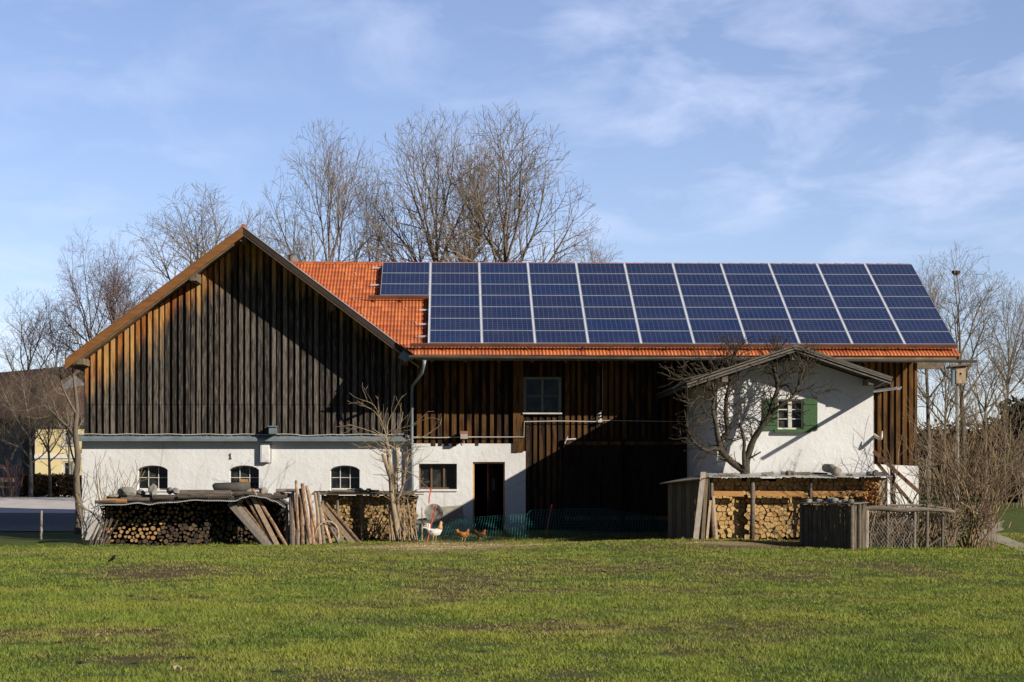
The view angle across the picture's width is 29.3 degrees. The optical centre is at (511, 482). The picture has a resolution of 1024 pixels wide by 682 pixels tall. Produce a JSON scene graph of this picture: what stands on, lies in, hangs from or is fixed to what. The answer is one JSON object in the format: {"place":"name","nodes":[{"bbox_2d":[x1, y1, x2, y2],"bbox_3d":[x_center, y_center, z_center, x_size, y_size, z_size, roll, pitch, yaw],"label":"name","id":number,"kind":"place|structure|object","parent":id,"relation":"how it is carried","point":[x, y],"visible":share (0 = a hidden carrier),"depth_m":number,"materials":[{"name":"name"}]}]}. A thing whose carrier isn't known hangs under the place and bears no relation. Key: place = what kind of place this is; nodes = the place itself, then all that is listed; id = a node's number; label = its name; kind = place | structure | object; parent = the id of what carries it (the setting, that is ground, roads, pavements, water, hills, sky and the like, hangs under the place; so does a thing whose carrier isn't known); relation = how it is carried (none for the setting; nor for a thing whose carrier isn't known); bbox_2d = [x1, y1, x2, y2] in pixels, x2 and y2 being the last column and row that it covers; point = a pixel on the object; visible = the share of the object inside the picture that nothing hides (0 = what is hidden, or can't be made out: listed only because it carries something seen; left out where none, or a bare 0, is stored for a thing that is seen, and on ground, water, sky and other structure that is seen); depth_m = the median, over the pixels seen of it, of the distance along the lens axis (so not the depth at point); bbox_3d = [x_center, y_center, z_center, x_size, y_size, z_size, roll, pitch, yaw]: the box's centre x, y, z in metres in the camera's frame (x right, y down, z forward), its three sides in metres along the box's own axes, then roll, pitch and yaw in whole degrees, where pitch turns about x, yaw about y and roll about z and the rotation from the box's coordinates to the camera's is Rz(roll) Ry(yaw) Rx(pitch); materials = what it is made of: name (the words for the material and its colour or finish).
{"place":"outdoors","nodes":[
{"label":"outdoors","id":0,"kind":"place"},
{"bbox_2d":[0,513,74,530],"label":"pavement","id":1,"kind":"structure","parent":0,"point":[31,521],"depth_m":77.71,"materials":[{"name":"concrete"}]},
{"bbox_2d":[0,497,81,512],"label":"road","id":2,"kind":"structure","parent":0,"point":[36,504],"depth_m":90.87,"materials":[{"name":"asphalt"}]},
{"bbox_2d":[0,496,1023,681],"bbox_3d":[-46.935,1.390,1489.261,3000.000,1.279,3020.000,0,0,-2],"label":"meadow","id":3,"kind":"structure","parent":0,"point":[68,538],"depth_m":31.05,"materials":[{"name":"plant"}]},
{"bbox_2d":[0,453,24,496],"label":"shrub","id":4,"kind":"object","parent":3,"relation":"on","point":[16,472],"visible":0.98,"depth_m":99.30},
{"bbox_2d":[0,384,34,496],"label":"garden tree","id":5,"kind":"object","parent":3,"relation":"on","point":[9,438],"visible":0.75,"depth_m":102.15,"materials":[{"name":"brown plant"}]},
{"bbox_2d":[18,473,39,496],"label":"hedge","id":6,"kind":"object","parent":3,"relation":"on","point":[24,490],"visible":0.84,"depth_m":101.88,"materials":[{"name":"green plant"}]},
{"bbox_2d":[0,286,66,370],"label":"bare tree","id":7,"kind":"object","parent":3,"relation":"on","point":[23,342],"visible":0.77,"depth_m":129.77,"materials":[{"name":"brown plant"}]},
{"bbox_2d":[0,346,71,496],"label":"garden tree","id":8,"kind":"object","parent":3,"relation":"on","point":[30,466],"visible":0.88,"depth_m":100.13,"materials":[{"name":"plant"}]},
{"bbox_2d":[0,366,84,495],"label":"grey building","id":9,"kind":"structure","parent":3,"relation":"on","point":[18,457],"depth_m":111.50,"materials":[{"name":"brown tile"}]},
{"bbox_2d":[8,344,82,533],"bbox_3d":[-15.304,-1.431,64.139,2.322,6.258,1.419,0,0,-17],"label":"garden tree","id":10,"kind":"object","parent":3,"relation":"on","point":[73,432],"visible":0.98,"depth_m":64.02,"materials":[{"name":"brown plant"}]},
{"bbox_2d":[16,357,82,496],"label":"garden tree","id":11,"kind":"object","parent":3,"relation":"on","point":[46,445],"visible":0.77,"depth_m":100.70,"materials":[{"name":"brown plant"}]},
{"bbox_2d":[22,385,83,495],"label":"yellow house","id":12,"kind":"structure","parent":3,"relation":"on","point":[42,467],"depth_m":107.76,"materials":[{"name":"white paint"}]},
{"bbox_2d":[24,285,82,369],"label":"birch tree","id":13,"kind":"object","parent":3,"relation":"on","point":[54,345],"visible":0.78,"depth_m":128.56,"materials":[{"name":"brown plant"}]},
{"bbox_2d":[33,472,81,496],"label":"hedge","id":14,"kind":"object","parent":3,"relation":"on","point":[64,485],"visible":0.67,"depth_m":101.89,"materials":[{"name":"green plant"}]},
{"bbox_2d":[37,359,84,495],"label":"garden tree","id":15,"kind":"object","parent":3,"relation":"on","point":[68,452],"visible":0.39,"depth_m":103.22,"materials":[{"name":"plant"}]},
{"bbox_2d":[54,223,126,354],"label":"birch tree","id":16,"kind":"object","parent":3,"relation":"on","point":[79,303],"visible":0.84,"depth_m":127.30,"materials":[{"name":"brown plant"}]},
{"bbox_2d":[43,258,154,363],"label":"bare tree","id":17,"kind":"object","parent":3,"relation":"on","point":[85,334],"visible":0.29,"depth_m":130.03,"materials":[{"name":"brown plant"}]},
{"bbox_2d":[70,449,153,526],"bbox_3d":[-12.926,0.405,63.543,2.779,3.077,2.408,0,0,-2],"label":"shrub","id":18,"kind":"object","parent":3,"relation":"on","point":[104,493],"visible":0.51,"depth_m":63.44,"materials":[{"name":"plant"}]},
{"bbox_2d":[85,227,155,336],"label":"birch tree","id":19,"kind":"object","parent":3,"relation":"on","point":[114,291],"visible":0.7,"depth_m":124.62,"materials":[{"name":"brown plant"}]},
{"bbox_2d":[90,491,288,543],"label":"firewood stack","id":20,"kind":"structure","parent":3,"relation":"on","point":[281,502],"depth_m":62.52,"materials":[{"name":"wood"}]},
{"bbox_2d":[118,487,135,496],"bbox_3d":[-12.148,0.306,61.643,0.644,0.360,0.317,0,0,18],"label":"stone","id":21,"kind":"object","parent":20,"relation":"on","point":[126,491],"visible":1,"depth_m":61.54,"materials":[{"name":"stone"}]},
{"bbox_2d":[121,497,158,501],"bbox_3d":[-11.696,0.536,61.451,1.191,0.156,0.170,0,0,-2],"label":"log","id":22,"kind":"object","parent":20,"relation":"on","point":[139,499],"visible":1,"depth_m":61.41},
{"bbox_2d":[152,495,195,500],"bbox_3d":[-10.595,0.472,61.447,1.375,0.184,0.206,0,0,-2],"label":"log","id":23,"kind":"object","parent":20,"relation":"on","point":[164,497],"visible":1,"depth_m":61.36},
{"bbox_2d":[178,495,208,498],"bbox_3d":[-9.997,0.453,61.338,0.970,0.116,0.152,0,0,-2],"label":"log","id":24,"kind":"object","parent":20,"relation":"on","point":[191,497],"visible":1,"depth_m":61.30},
{"bbox_2d":[178,490,231,494],"bbox_3d":[-9.732,0.367,61.903,1.696,0.284,0.309,0,0,-2],"label":"log","id":25,"kind":"object","parent":20,"relation":"on","point":[185,492],"visible":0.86,"depth_m":61.81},
{"bbox_2d":[212,482,250,490],"bbox_3d":[-8.911,0.141,62.047,1.205,0.332,0.315,0,0,-2],"label":"hollow log","id":26,"kind":"object","parent":25,"relation":"on","point":[238,486],"visible":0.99,"depth_m":61.92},
{"bbox_2d":[191,493,232,498],"bbox_3d":[-9.439,0.423,61.459,1.310,0.192,0.244,0,0,-2],"label":"log","id":27,"kind":"object","parent":20,"relation":"on","point":[220,495],"visible":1,"depth_m":61.39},
{"bbox_2d":[232,491,254,495],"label":"log","id":28,"kind":"object","parent":20,"relation":"on","point":[241,493],"visible":1,"depth_m":61.48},
{"bbox_2d":[255,494,286,498],"bbox_3d":[-7.609,0.437,61.699,1.013,0.149,0.162,0,0,-2],"label":"log","id":29,"kind":"object","parent":20,"relation":"on","point":[271,496],"visible":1,"depth_m":61.66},
{"bbox_2d":[122,181,287,310],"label":"bare tree","id":30,"kind":"object","parent":3,"relation":"on","point":[197,248],"visible":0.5,"depth_m":125.06,"materials":[{"name":"brown plant"}]},
{"bbox_2d":[178,498,289,542],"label":"pile logs","id":31,"kind":"object","parent":3,"relation":"on","point":[242,524],"visible":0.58,"depth_m":62.18,"materials":[{"name":"brown wood"}]},
{"bbox_2d":[227,502,267,544],"bbox_3d":[-8.263,1.331,61.245,1.715,1.461,0.089,0,0,34],"label":"leaning board","id":32,"kind":"object","parent":3,"relation":"on","point":[248,525],"visible":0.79,"depth_m":61.24,"materials":[{"name":"grey wood"}]},
{"bbox_2d":[236,502,272,545],"bbox_3d":[-8.092,1.342,61.291,1.570,1.453,0.101,0,0,35],"label":"leaning board","id":33,"kind":"object","parent":3,"relation":"on","point":[247,517],"visible":0.64,"depth_m":61.31,"materials":[{"name":"grey wood"}]},
{"bbox_2d":[240,502,274,544],"bbox_3d":[-7.982,1.318,61.336,1.432,1.388,0.105,0,0,34],"label":"leaning pole","id":34,"kind":"object","parent":3,"relation":"on","point":[250,515],"visible":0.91,"depth_m":61.38,"materials":[{"name":"brown wood"}]},
{"bbox_2d":[244,498,273,543],"bbox_3d":[-7.896,1.233,61.333,1.408,1.670,0.126,0,0,35],"label":"leaning pole","id":35,"kind":"object","parent":3,"relation":"on","point":[257,517],"visible":0.9,"depth_m":61.34,"materials":[{"name":"brown wood"}]},
{"bbox_2d":[247,489,279,544],"bbox_3d":[-7.772,1.135,61.261,1.509,1.902,0.109,0,0,41],"label":"leaning board","id":36,"kind":"object","parent":3,"relation":"on","point":[264,520],"visible":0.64,"depth_m":61.22,"materials":[{"name":"brown wood"}]},
{"bbox_2d":[252,489,287,545],"bbox_3d":[-7.580,1.130,61.302,1.540,1.872,0.126,0,0,35],"label":"leaning pole","id":37,"kind":"object","parent":3,"relation":"on","point":[282,539],"visible":0.9,"depth_m":61.25,"materials":[{"name":"brown wood"}]},
{"bbox_2d":[238,205,303,261],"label":"bare tree","id":38,"kind":"object","parent":3,"relation":"on","point":[275,244],"visible":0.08,"depth_m":129.61,"materials":[{"name":"brown plant"}]},
{"bbox_2d":[285,504,288,544],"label":"leaning pole","id":39,"kind":"object","parent":3,"relation":"on","point":[287,525],"visible":0.93,"depth_m":61.34,"materials":[{"name":"brown wood"}]},
{"bbox_2d":[289,495,294,545],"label":"leaning pole","id":40,"kind":"object","parent":3,"relation":"on","point":[291,533],"visible":0.9,"depth_m":61.17,"materials":[{"name":"brown wood"}]},
{"bbox_2d":[291,491,295,544],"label":"leaning pole","id":41,"kind":"object","parent":3,"relation":"on","point":[293,503],"visible":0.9,"depth_m":61.40,"materials":[{"name":"brown wood"}]},
{"bbox_2d":[295,480,300,543],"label":"leaning pole","id":42,"kind":"object","parent":3,"relation":"on","point":[296,508],"visible":0.97,"depth_m":61.34,"materials":[{"name":"brown wood"}]},
{"bbox_2d":[299,488,304,544],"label":"leaning pole","id":43,"kind":"object","parent":3,"relation":"on","point":[301,522],"visible":0.98,"depth_m":61.20,"materials":[{"name":"brown wood"}]},
{"bbox_2d":[301,483,311,544],"bbox_3d":[-6.444,0.985,61.338,0.147,1.942,1.030,0,0,-21],"label":"leaning pole","id":44,"kind":"object","parent":3,"relation":"on","point":[308,527],"visible":0.98,"depth_m":61.28,"materials":[{"name":"brown wood"}]},
{"bbox_2d":[305,485,318,542],"bbox_3d":[-6.241,1.084,61.384,0.136,1.992,1.028,0,0,-32],"label":"leaning pole","id":45,"kind":"object","parent":3,"relation":"on","point":[311,507],"visible":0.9,"depth_m":61.42,"materials":[{"name":"brown wood"}]},
{"bbox_2d":[314,493,321,543],"bbox_3d":[-6.080,1.196,61.349,0.122,1.764,1.000,0,0,-16],"label":"leaning pole","id":46,"kind":"object","parent":3,"relation":"on","point":[318,520],"visible":0.9,"depth_m":61.35,"materials":[{"name":"brown wood"}]},
{"bbox_2d":[317,492,325,543],"bbox_3d":[-5.984,1.189,61.390,0.119,1.782,0.924,0,0,-21],"label":"leaning pole","id":47,"kind":"object","parent":3,"relation":"on","point":[321,519],"visible":0.9,"depth_m":61.38,"materials":[{"name":"brown wood"}]},
{"bbox_2d":[255,118,394,261],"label":"bare tree","id":48,"kind":"object","parent":3,"relation":"on","point":[333,181],"visible":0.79,"depth_m":83.52,"materials":[{"name":"brown plant"}]},
{"bbox_2d":[321,503,354,541],"bbox_3d":[-5.431,1.361,61.334,1.607,1.452,0.105,0,0,37],"label":"leaning board","id":49,"kind":"object","parent":3,"relation":"on","point":[342,530],"visible":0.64,"depth_m":61.37,"materials":[{"name":"brown wood"}]},
{"bbox_2d":[325,503,360,542],"bbox_3d":[-5.261,1.319,61.378,1.532,1.390,0.103,0,0,34],"label":"leaning pole","id":50,"kind":"object","parent":3,"relation":"on","point":[344,524],"visible":0.9,"depth_m":61.36,"materials":[{"name":"brown wood"}]},
{"bbox_2d":[311,491,423,539],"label":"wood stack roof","id":51,"kind":"structure","parent":3,"relation":"on","point":[337,504],"depth_m":62.94,"materials":[{"name":"wood"}]},
{"bbox_2d":[332,489,378,492],"bbox_3d":[-5.006,0.270,62.580,1.516,0.108,0.119,0,0,-2],"label":"log","id":52,"kind":"object","parent":51,"relation":"on","point":[345,491],"visible":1,"depth_m":62.55,"materials":[{"name":"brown wood"}]},
{"bbox_2d":[341,139,396,261],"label":"bare tree","id":53,"kind":"object","parent":3,"relation":"on","point":[375,203],"visible":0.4,"depth_m":87.77,"materials":[{"name":"brown plant"}]},
{"bbox_2d":[338,382,440,541],"bbox_3d":[-3.921,-0.638,61.891,3.373,5.052,1.288,0,0,-2],"label":"pollard tree","id":54,"kind":"object","parent":3,"relation":"on","point":[394,498],"visible":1,"depth_m":61.86,"materials":[{"name":"brown plant"}]},
{"bbox_2d":[423,520,442,541],"bbox_3d":[-2.463,1.511,60.848,0.647,0.686,0.231,0,0,-8],"label":"rooster","id":55,"kind":"object","parent":3,"relation":"on","point":[437,531],"visible":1,"depth_m":60.79},
{"bbox_2d":[424,504,442,520],"bbox_3d":[-2.542,0.982,63.471,0.607,0.600,0.160,0,0,-2],"label":"grindstone","id":56,"kind":"object","parent":3,"relation":"on","point":[429,511],"visible":0.85,"depth_m":63.40,"materials":[{"name":"stone"}]},
{"bbox_2d":[355,104,527,261],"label":"bare tree","id":57,"kind":"object","parent":3,"relation":"on","point":[409,214],"visible":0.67,"depth_m":85.29,"materials":[{"name":"brown plant"}]},
{"bbox_2d":[441,505,463,522],"bbox_3d":[-1.990,1.040,64.280,0.818,0.598,0.322,0,0,-9],"label":"stone slab","id":58,"kind":"object","parent":3,"relation":"on","point":[454,512],"depth_m":64.23,"materials":[{"name":"stone"}]},
{"bbox_2d":[408,121,531,261],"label":"bare tree","id":59,"kind":"object","parent":3,"relation":"on","point":[468,243],"visible":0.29,"depth_m":95.88,"materials":[{"name":"brown plant"}]},
{"bbox_2d":[408,101,599,262],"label":"bare tree","id":60,"kind":"object","parent":3,"relation":"on","point":[505,238],"visible":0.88,"depth_m":83.68,"materials":[{"name":"brown plant"}]},
{"bbox_2d":[9,538,1023,676],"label":"soil clods","id":61,"kind":"object","parent":3,"relation":"on","point":[194,657],"visible":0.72,"depth_m":23.21,"materials":[{"name":"soil"}]},
{"bbox_2d":[65,224,976,539],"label":"barn","id":62,"kind":"structure","parent":3,"relation":"on","point":[241,354],"depth_m":64.94,"materials":[{"name":"white paint"}]},
{"bbox_2d":[137,465,167,491],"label":"window","id":63,"kind":"structure","parent":62,"relation":"in","point":[160,478],"depth_m":65.12,"materials":[{"name":"white paint"}]},
{"bbox_2d":[230,465,258,491],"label":"window","id":64,"kind":"structure","parent":62,"relation":"in","point":[251,473],"depth_m":65.22,"materials":[{"name":"white paint"}]},
{"bbox_2d":[329,465,359,490],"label":"window","id":65,"kind":"structure","parent":62,"relation":"in","point":[344,477],"depth_m":65.33,"materials":[{"name":"white paint"}]},
{"bbox_2d":[417,464,456,490],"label":"window","id":66,"kind":"structure","parent":62,"relation":"in","point":[437,477],"depth_m":65.15,"materials":[{"name":"brown paint"}]},
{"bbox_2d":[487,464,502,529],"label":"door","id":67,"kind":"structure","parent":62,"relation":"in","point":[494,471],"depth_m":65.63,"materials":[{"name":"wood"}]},
{"bbox_2d":[523,377,561,413],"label":"window","id":68,"kind":"structure","parent":62,"relation":"in","point":[541,395],"depth_m":65.12,"materials":[{"name":"glass"}]},
{"bbox_2d":[563,436,621,530],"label":"barn door","id":69,"kind":"structure","parent":62,"relation":"in","point":[592,468],"depth_m":65.01,"materials":[{"name":"brown wood"}]},
{"bbox_2d":[623,439,685,531],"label":"barn door","id":70,"kind":"structure","parent":62,"relation":"in","point":[647,463],"depth_m":65.07,"materials":[{"name":"brown wood"}]},
{"bbox_2d":[415,488,667,541],"bbox_3d":[0.954,1.067,63.159,8.194,1.753,3.076,0,0,-2],"label":"poultry net","id":71,"kind":"object","parent":3,"relation":"on","point":[555,526],"visible":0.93,"depth_m":61.94,"materials":[{"name":"green plastic"}]},
{"bbox_2d":[565,224,623,262],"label":"bare tree","id":72,"kind":"object","parent":3,"relation":"on","point":[594,256],"visible":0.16,"depth_m":114.89,"materials":[{"name":"brown plant"}]},
{"bbox_2d":[324,477,876,540],"bbox_3d":[2.106,0.855,59.287,18.156,2.086,2.620,0,0,26],"label":"firewood","id":73,"kind":"object","parent":3,"relation":"on","point":[377,528],"visible":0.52,"depth_m":62.78,"materials":[{"name":"brown wood"}]},
{"bbox_2d":[693,472,705,539],"bbox_3d":[5.317,0.652,55.430,0.140,1.916,0.568,0,0,34],"label":"leaning board","id":74,"kind":"object","parent":3,"relation":"on","point":[699,507],"visible":1,"depth_m":55.41,"materials":[{"name":"grey wood"}]},
{"bbox_2d":[701,474,708,539],"bbox_3d":[5.472,0.678,55.475,0.104,1.867,0.456,0,0,23],"label":"leaning board","id":75,"kind":"object","parent":3,"relation":"on","point":[704,508],"visible":1,"depth_m":55.45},
{"bbox_2d":[712,496,717,539],"bbox_3d":[5.775,1.000,55.565,0.072,1.231,0.357,0,0,-13],"label":"leaning board","id":76,"kind":"object","parent":3,"relation":"on","point":[715,518],"visible":1,"depth_m":55.55,"materials":[{"name":"brown wood"}]},
{"bbox_2d":[657,332,841,477],"bbox_3d":[6.907,-1.427,56.962,5.407,5.978,1.850,0,0,-2],"label":"fruit tree","id":77,"kind":"object","parent":3,"relation":"on","point":[744,467],"visible":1,"depth_m":57.03,"materials":[{"name":"brown plant"}]},
{"bbox_2d":[660,472,891,539],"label":"wood store","id":78,"kind":"structure","parent":3,"relation":"on","point":[682,501],"depth_m":56.31,"materials":[{"name":"wood"}]},
{"bbox_2d":[822,464,841,477],"bbox_3d":[9.246,-0.346,56.495,0.300,0.402,0.892,0,0,-12],"label":"clay pipe","id":79,"kind":"object","parent":78,"relation":"on","point":[833,470],"visible":1,"depth_m":56.22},
{"bbox_2d":[861,481,880,504],"bbox_3d":[10.183,0.292,55.450,0.553,0.731,0.347,0,0,-2],"label":"firewood","id":80,"kind":"object","parent":78,"relation":"in","point":[867,496],"visible":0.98,"depth_m":55.41,"materials":[{"name":"brown wood"}]},
{"bbox_2d":[876,462,912,503],"bbox_3d":[11.162,0.032,57.030,1.135,1.279,0.089,0,0,26],"label":"timber","id":81,"kind":"object","parent":78,"relation":"on","point":[878,464],"visible":0.79,"depth_m":57.03,"materials":[{"name":"brown paint"}]},
{"bbox_2d":[656,345,900,480],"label":"annex house","id":82,"kind":"structure","parent":3,"relation":"on","point":[833,430],"depth_m":57.91,"materials":[{"name":"white paint"}]},
{"bbox_2d":[774,399,810,432],"bbox_3d":[8.294,-1.975,57.915,1.071,0.994,0.310,0,0,-2],"label":"window","id":83,"kind":"structure","parent":82,"relation":"in","point":[789,424],"depth_m":58.02,"materials":[{"name":"white paint"}]},
{"bbox_2d":[799,502,868,549],"bbox_3d":[8.738,1.188,53.148,0.936,1.325,2.085,0,0,-42],"label":"wooden bin","id":84,"kind":"object","parent":3,"relation":"on","point":[818,523],"visible":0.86,"depth_m":52.70,"materials":[{"name":"grey wood"}]},
{"bbox_2d":[890,465,895,506],"bbox_3d":[11.103,0.084,57.028,0.149,1.243,0.590,0,0,9],"label":"timber","id":85,"kind":"object","parent":3,"relation":"on","point":[892,473],"visible":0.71,"depth_m":56.97,"materials":[{"name":"brown wood"}]},
{"bbox_2d":[873,464,918,516],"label":"wall","id":86,"kind":"structure","parent":3,"relation":"on","point":[910,478],"depth_m":60.41,"materials":[{"name":"white paint"}]},
{"bbox_2d":[872,450,920,492],"bbox_3d":[11.213,-0.314,57.032,1.414,1.295,0.084,0,0,20],"label":"timber","id":87,"kind":"object","parent":3,"relation":"on","point":[893,469],"visible":0.93,"depth_m":57.02,"materials":[{"name":"brown paint"}]},
{"bbox_2d":[866,503,955,548],"bbox_3d":[10.663,1.211,52.925,2.688,1.301,0.276,0,0,-2],"label":"wire fence","id":88,"kind":"object","parent":3,"relation":"on","point":[915,508],"visible":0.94,"depth_m":52.88,"materials":[{"name":"grey wood"}]},
{"bbox_2d":[844,504,988,547],"bbox_3d":[10.833,1.201,53.452,4.669,1.216,1.110,0,0,-2],"label":"brushwood","id":89,"kind":"object","parent":3,"relation":"on","point":[950,524],"visible":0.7,"depth_m":53.17,"materials":[{"name":"plant"}]},
{"bbox_2d":[881,397,971,513],"bbox_3d":[11.958,-0.424,56.573,2.404,4.257,2.527,0,0,-35],"label":"shrub","id":90,"kind":"object","parent":3,"relation":"on","point":[921,481],"visible":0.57,"depth_m":56.58,"materials":[{"name":"plant"}]},
{"bbox_2d":[916,247,962,497],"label":"bare tree","id":91,"kind":"object","parent":3,"relation":"on","point":[928,411],"visible":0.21,"depth_m":98.55,"materials":[{"name":"brown plant"}]},
{"bbox_2d":[917,335,986,506],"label":"bare tree","id":92,"kind":"object","parent":3,"relation":"on","point":[941,384],"visible":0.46,"depth_m":86.60,"materials":[{"name":"brown plant"}]},
{"bbox_2d":[917,419,987,496],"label":"hedge","id":93,"kind":"object","parent":3,"relation":"on","point":[939,439],"visible":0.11,"depth_m":106.05,"materials":[{"name":"brown plant"}]},
{"bbox_2d":[946,363,971,535],"bbox_3d":[13.814,-0.917,60.445,0.680,5.535,0.500,0,0,-2],"label":"nest box","id":94,"kind":"object","parent":3,"relation":"on","point":[956,380],"visible":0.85,"depth_m":60.38,"materials":[{"name":"brown wood"}]},
{"bbox_2d":[901,353,1023,548],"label":"shrub","id":95,"kind":"object","parent":3,"relation":"on","point":[961,489],"visible":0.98,"depth_m":53.61,"materials":[{"name":"plant"}]},
{"bbox_2d":[917,383,1018,527],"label":"shrub","id":96,"kind":"object","parent":3,"relation":"on","point":[924,447],"visible":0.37,"depth_m":70.40,"materials":[{"name":"plant"}]},
{"bbox_2d":[923,240,1016,500],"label":"bare tree","id":97,"kind":"object","parent":3,"relation":"on","point":[958,317],"visible":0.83,"depth_m":92.58,"materials":[{"name":"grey plant"}]},
{"bbox_2d":[972,487,998,548],"bbox_3d":[12.916,0.941,53.257,0.863,1.804,1.045,0,0,-2],"label":"shrub","id":98,"kind":"object","parent":3,"relation":"on","point":[989,524],"visible":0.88,"depth_m":53.14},
{"bbox_2d":[948,332,1023,508],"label":"bare tree","id":99,"kind":"object","parent":3,"relation":"on","point":[995,376],"visible":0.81,"depth_m":86.54,"materials":[{"name":"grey plant"}]},
{"bbox_2d":[968,278,1023,405],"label":"bare tree","id":100,"kind":"object","parent":3,"relation":"on","point":[1020,327],"visible":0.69,"depth_m":96.82,"materials":[{"name":"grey plant"}]},
{"bbox_2d":[977,396,1023,502],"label":"shrub","id":101,"kind":"object","parent":3,"relation":"on","point":[1016,412],"visible":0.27,"depth_m":91.78,"materials":[{"name":"plant"}]},
{"bbox_2d":[982,389,1023,507],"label":"shrub","id":102,"kind":"object","parent":3,"relation":"on","point":[1016,459],"visible":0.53,"depth_m":88.81,"materials":[{"name":"plant"}]},
{"bbox_2d":[1006,299,1023,397],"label":"bare tree","id":103,"kind":"object","parent":3,"relation":"on","point":[1022,383],"visible":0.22,"depth_m":104.93,"materials":[{"name":"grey plant"}]},
{"bbox_2d":[0,0,1023,470],"label":"sky","id":104,"kind":"structure","parent":0,"point":[699,131],"materials":[{"name":"blue"}]},
{"bbox_2d":[980,520,1023,550],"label":"footpath","id":105,"kind":"structure","parent":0,"point":[1007,540],"depth_m":58.69,"materials":[{"name":"gravel"}]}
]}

